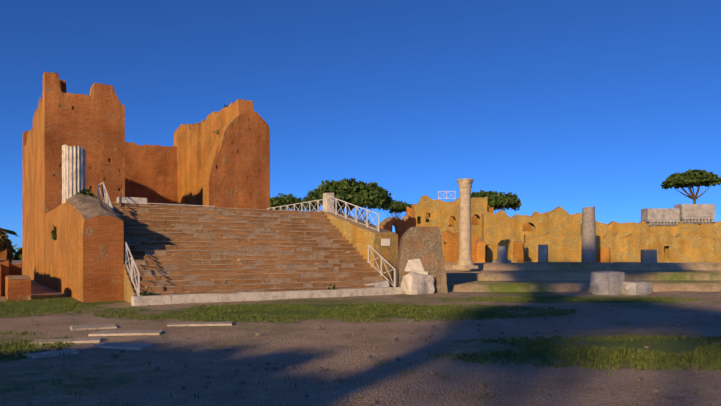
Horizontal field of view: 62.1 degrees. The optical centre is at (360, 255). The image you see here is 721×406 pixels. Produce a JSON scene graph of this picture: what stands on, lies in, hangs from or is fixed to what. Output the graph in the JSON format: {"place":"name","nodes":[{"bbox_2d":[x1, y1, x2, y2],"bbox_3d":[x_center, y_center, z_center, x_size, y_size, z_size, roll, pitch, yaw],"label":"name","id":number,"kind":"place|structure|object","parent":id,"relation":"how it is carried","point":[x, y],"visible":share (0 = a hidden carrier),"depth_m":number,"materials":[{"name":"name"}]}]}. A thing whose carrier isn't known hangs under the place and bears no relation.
{"place":"outdoors","nodes":[
{"label":"outdoors","id":0,"kind":"place"},
{"bbox_2d":[0,250,30,300],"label":"walls","id":1,"kind":"structure","parent":0,"point":[15,284],"depth_m":27.11,"materials":[{"name":"orange brick"}]},
{"bbox_2d":[0,256,720,405],"bbox_3d":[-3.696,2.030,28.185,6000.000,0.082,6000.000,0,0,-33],"label":"ground","id":2,"kind":"structure","parent":0,"point":[135,379],"depth_m":11.94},
{"bbox_2d":[0,227,13,261],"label":"autumn tree","id":3,"kind":"object","parent":2,"relation":"on","point":[5,242],"visible":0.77,"depth_m":107.12,"materials":[{"name":"green plant"}]},
{"bbox_2d":[0,248,21,259],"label":"distant tree belt","id":4,"kind":"object","parent":2,"relation":"on","point":[18,251],"depth_m":261.29,"materials":[{"name":"green plant"}]},
{"bbox_2d":[2,229,21,262],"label":"tree belt","id":5,"kind":"object","parent":2,"relation":"on","point":[18,255],"visible":0.43,"depth_m":121.49,"materials":[{"name":"green plant"}]},
{"bbox_2d":[22,201,154,294],"bbox_3d":[-17.593,-0.364,49.834,16.440,4.850,35.150,0,0,-33],"label":"temple podium","id":6,"kind":"object","parent":2,"relation":"on","point":[43,258],"visible":0.14,"depth_m":38.99,"materials":[{"name":"orange brick"}]},
{"bbox_2d":[51,225,56,239],"bbox_3d":[-17.724,-1.344,34.650,0.347,0.961,0.732,0,0,-33],"label":"plant","id":7,"kind":"object","parent":6,"relation":"on","point":[54,234],"visible":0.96,"depth_m":34.53,"materials":[{"name":"green plant"}]},
{"bbox_2d":[62,144,85,203],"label":"fluted column","id":8,"kind":"structure","parent":6,"relation":"on","point":[73,169],"depth_m":31.38,"materials":[{"name":"stone"}]},
{"bbox_2d":[98,182,113,209],"bbox_3d":[-13.191,-2.477,30.943,0.060,2.775,4.360,0,0,-33],"label":"stair railing","id":9,"kind":"object","parent":6,"relation":"on","point":[103,194],"visible":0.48,"depth_m":31.29,"materials":[{"name":"grey paint"}]},
{"bbox_2d":[81,104,369,295],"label":"wall weeds","id":10,"kind":"object","parent":6,"relation":"on","point":[146,293],"depth_m":29.35,"materials":[{"name":"green plant"}]},
{"bbox_2d":[66,194,123,302],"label":"stair pier","id":11,"kind":"structure","parent":2,"relation":"on","point":[94,249],"depth_m":26.48,"materials":[{"name":"orange brick"}]},
{"bbox_2d":[75,188,96,197],"bbox_3d":[-14.478,-3.158,31.389,1.223,0.779,0.951,0,0,-33],"label":"plant","id":12,"kind":"object","parent":11,"relation":"on","point":[87,191],"visible":0.38,"depth_m":31.34,"materials":[{"name":"green plant"}]},
{"bbox_2d":[23,321,231,358],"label":"paving slabs","id":13,"kind":"structure","parent":2,"relation":"on","point":[125,346],"depth_m":14.03,"materials":[{"name":"stone"}]},
{"bbox_2d":[103,202,390,302],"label":"temple stairs","id":14,"kind":"structure","parent":2,"relation":"on","point":[176,249],"depth_m":31.01,"materials":[{"name":"brown brick"}]},
{"bbox_2d":[125,242,139,295],"bbox_3d":[-9.851,0.585,25.779,0.060,2.394,2.660,0,0,-33],"label":"stair railing","id":15,"kind":"object","parent":14,"relation":"on","point":[131,271],"visible":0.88,"depth_m":25.74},
{"bbox_2d":[368,245,395,286],"bbox_3d":[1.136,0.585,32.654,0.060,2.394,2.560,0,0,-33],"label":"railing","id":16,"kind":"object","parent":14,"relation":"on","point":[381,273],"visible":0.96,"depth_m":32.61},
{"bbox_2d":[131,287,404,305],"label":"stone curb","id":17,"kind":"structure","parent":2,"relation":"on","point":[190,298],"depth_m":27.02,"materials":[{"name":"stone"}]},
{"bbox_2d":[270,193,316,210],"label":"pine","id":18,"kind":"object","parent":2,"relation":"on","point":[282,200],"visible":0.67,"depth_m":179.13,"materials":[{"name":"green plant"}]},
{"bbox_2d":[301,178,392,220],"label":"pine","id":19,"kind":"object","parent":2,"relation":"on","point":[370,195],"visible":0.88,"depth_m":128.85,"materials":[{"name":"green plant"}]},
{"bbox_2d":[319,210,397,286],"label":"stair parapet","id":20,"kind":"structure","parent":2,"relation":"on","point":[361,237],"depth_m":34.19,"materials":[{"name":"gold brick"}]},
{"bbox_2d":[267,196,378,231],"bbox_3d":[-3.286,-2.602,41.402,0.970,2.625,17.460,0,0,-33],"label":"railing","id":21,"kind":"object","parent":20,"relation":"on","point":[335,209],"depth_m":37.19,"materials":[{"name":"grey paint"}]},
{"bbox_2d":[323,193,333,211],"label":"stone pillar","id":22,"kind":"structure","parent":20,"relation":"on","point":[326,203],"depth_m":38.59,"materials":[{"name":"white stone"}]},
{"bbox_2d":[381,239,389,245],"bbox_3d":[1.422,-0.740,33.782,0.600,0.400,0.030,0,0,-33],"label":"info plate","id":23,"kind":"object","parent":20,"relation":"attached to","point":[385,242],"visible":1,"depth_m":33.76,"materials":[{"name":"white"}]},
{"bbox_2d":[0,293,720,405],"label":"grass tufts","id":24,"kind":"object","parent":2,"relation":"on","point":[505,353],"visible":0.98,"depth_m":15.47,"materials":[{"name":"green plant"}]},
{"bbox_2d":[4,294,720,405],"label":"scattered stones","id":25,"kind":"object","parent":2,"relation":"on","point":[321,381],"visible":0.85,"depth_m":11.02,"materials":[{"name":"grey stone"}]},
{"bbox_2d":[364,280,389,287],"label":"stone slab","id":26,"kind":"structure","parent":2,"relation":"on","point":[383,283],"depth_m":31.52,"materials":[{"name":"white stone"}]},
{"bbox_2d":[376,200,411,217],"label":"pine behind ruins","id":27,"kind":"object","parent":2,"relation":"on","point":[397,207],"visible":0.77,"depth_m":198.41,"materials":[{"name":"green plant"}]},
{"bbox_2d":[401,272,434,294],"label":"stone block","id":28,"kind":"structure","parent":2,"relation":"on","point":[412,283],"depth_m":31.14,"materials":[{"name":"white stone"}]},
{"bbox_2d":[411,271,427,274],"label":"stone slab","id":29,"kind":"structure","parent":28,"relation":"on","point":[423,272],"depth_m":31.82,"materials":[{"name":"white stone"}]},
{"bbox_2d":[405,259,424,270],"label":"stone block","id":30,"kind":"structure","parent":29,"relation":"on","point":[414,265],"depth_m":32.03,"materials":[{"name":"white stone"}]},
{"bbox_2d":[393,226,447,292],"bbox_3d":[3.230,0.240,32.983,2.901,3.600,1.938,0,0,-2],"label":"statue base","id":31,"kind":"object","parent":2,"relation":"on","point":[423,245],"visible":0.81,"depth_m":32.15,"materials":[{"name":"stone"}]},
{"bbox_2d":[471,190,521,212],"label":"pine behind ruins","id":32,"kind":"object","parent":2,"relation":"on","point":[499,201],"visible":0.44,"depth_m":122.69,"materials":[{"name":"green plant"}]},
{"bbox_2d":[444,262,720,291],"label":"terraces","id":33,"kind":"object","parent":2,"relation":"on","point":[574,276],"visible":0.42,"depth_m":39.74,"materials":[{"name":"grey stone"}]},
{"bbox_2d":[377,216,415,251],"bbox_3d":[3.921,-1.764,62.650,0.932,5.148,10.032,0,0,25],"label":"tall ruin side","id":34,"kind":"object","parent":33,"relation":"on","point":[403,225],"visible":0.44,"depth_m":61.91,"materials":[{"name":"red brick"}]},
{"bbox_2d":[412,204,418,223],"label":"tall ruin","id":35,"kind":"object","parent":33,"relation":"on","point":[413,205],"visible":0.21,"depth_m":67.24,"materials":[{"name":"orange brick"}]},
{"bbox_2d":[414,195,486,254],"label":"ruined wall","id":36,"kind":"structure","parent":33,"relation":"on","point":[440,212],"depth_m":66.78,"materials":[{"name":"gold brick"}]},
{"bbox_2d":[438,191,455,199],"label":"railing","id":37,"kind":"object","parent":36,"relation":"attached to","point":[446,198],"visible":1,"depth_m":66.72,"materials":[{"name":"grey paint"}]},
{"bbox_2d":[441,230,480,261],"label":"ruin wall","id":38,"kind":"structure","parent":33,"relation":"on","point":[450,239],"depth_m":55.98,"materials":[{"name":"orange brick"}]},
{"bbox_2d":[406,206,493,226],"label":"wall openings","id":39,"kind":"object","parent":38,"relation":"on","point":[451,219],"visible":0.08,"depth_m":76.03,"materials":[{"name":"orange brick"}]},
{"bbox_2d":[452,179,477,268],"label":"portico column","id":40,"kind":"structure","parent":33,"relation":"on","point":[465,261],"depth_m":44.87,"materials":[{"name":"stone"}]},
{"bbox_2d":[476,238,484,262],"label":"brick pillar","id":41,"kind":"structure","parent":33,"relation":"on","point":[480,251],"depth_m":54.89,"materials":[{"name":"orange brick"}]},
{"bbox_2d":[492,246,510,262],"bbox_3d":[11.903,-0.014,50.399,1.108,1.511,1.104,0,0,-33],"label":"pedestal","id":42,"kind":"object","parent":33,"relation":"on","point":[501,254],"visible":0.98,"depth_m":50.09,"materials":[{"name":"grey stone"}]},
{"bbox_2d":[485,238,525,261],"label":"ruin wall","id":43,"kind":"structure","parent":33,"relation":"on","point":[490,252],"depth_m":57.62,"materials":[{"name":"gold brick"}]},
{"bbox_2d":[513,240,523,262],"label":"brick pillar","id":44,"kind":"structure","parent":33,"relation":"on","point":[518,253],"depth_m":55.01,"materials":[{"name":"orange brick"}]},
{"bbox_2d":[522,223,532,230],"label":"wall niche","id":45,"kind":"object","parent":33,"relation":"on","point":[527,226],"depth_m":69.29,"materials":[{"name":"orange brick"}]},
{"bbox_2d":[482,206,581,244],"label":"ruin wall","id":46,"kind":"structure","parent":33,"relation":"on","point":[498,227],"depth_m":63.15,"materials":[{"name":"stone"}]},
{"bbox_2d":[538,245,547,262],"bbox_3d":[15.576,-0.095,51.023,0.840,1.650,0.840,0,0,-33],"label":"marble stump","id":47,"kind":"object","parent":33,"relation":"on","point":[542,253],"visible":0.81,"depth_m":50.67,"materials":[{"name":"stone"}]},
{"bbox_2d":[581,206,595,262],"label":"column","id":48,"kind":"structure","parent":33,"relation":"on","point":[588,250],"depth_m":52.20,"materials":[{"name":"stone"}]},
{"bbox_2d":[600,246,609,261],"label":"brick pillar","id":49,"kind":"structure","parent":33,"relation":"on","point":[605,254],"depth_m":56.80,"materials":[{"name":"orange brick"}]},
{"bbox_2d":[524,233,720,261],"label":"ruin wall","id":50,"kind":"structure","parent":33,"relation":"on","point":[678,248],"depth_m":59.03,"materials":[{"name":"gold brick"}]},
{"bbox_2d":[641,249,656,262],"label":"stone block","id":51,"kind":"structure","parent":33,"relation":"on","point":[648,255],"depth_m":51.59,"materials":[{"name":"stone"}]},
{"bbox_2d":[581,220,720,259],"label":"ruin wall","id":52,"kind":"structure","parent":33,"relation":"on","point":[711,231],"depth_m":60.59,"materials":[{"name":"gold brick"}]},
{"bbox_2d":[640,208,679,225],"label":"entablature block","id":53,"kind":"structure","parent":52,"relation":"on","point":[659,216],"depth_m":60.33,"materials":[{"name":"grey stone"}]},
{"bbox_2d":[674,204,714,223],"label":"entablature block","id":54,"kind":"structure","parent":52,"relation":"on","point":[697,214],"depth_m":60.44,"materials":[{"name":"grey stone"}]},
{"bbox_2d":[661,169,720,203],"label":"pine","id":55,"kind":"object","parent":2,"relation":"on","point":[689,178],"visible":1,"depth_m":100.56,"materials":[{"name":"green plant"}]},
{"bbox_2d":[0,0,720,253],"label":"sky","id":56,"kind":"structure","parent":0,"point":[572,105],"materials":[{"name":"blue"}]},
{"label":"pronaos floor","id":57,"kind":"structure","parent":0,"visible":0},
{"bbox_2d":[22,80,65,226],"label":"cella wall","id":58,"kind":"structure","parent":57,"relation":"on","point":[32,181],"depth_m":47.41,"materials":[{"name":"orange brick"}]},
{"bbox_2d":[43,72,124,214],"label":"brick wall","id":59,"kind":"structure","parent":57,"relation":"on","point":[92,123],"depth_m":41.83,"materials":[{"name":"orange brick"}]},
{"bbox_2d":[22,131,177,227],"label":"cella wall","id":60,"kind":"structure","parent":57,"relation":"on","point":[151,173],"depth_m":65.20,"materials":[{"name":"orange brick"}]},
{"bbox_2d":[116,197,146,203],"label":"threshold block","id":61,"kind":"structure","parent":57,"relation":"on","point":[136,200],"depth_m":32.91,"materials":[{"name":"stone"}]},
{"bbox_2d":[147,203,214,206],"bbox_3d":[-14.068,-3.302,44.343,6.660,1.025,0.060,0,0,-33],"label":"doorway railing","id":62,"kind":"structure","parent":57,"relation":"on","point":[178,204],"depth_m":44.61,"materials":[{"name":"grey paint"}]},
{"bbox_2d":[174,99,253,206],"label":"cella wall","id":63,"kind":"structure","parent":57,"relation":"on","point":[194,143],"depth_m":60.92,"materials":[{"name":"orange brick"}]},
{"bbox_2d":[203,110,269,209],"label":"brick wall","id":64,"kind":"structure","parent":57,"relation":"on","point":[239,152],"depth_m":47.97,"materials":[{"name":"orange brick"}]}
]}

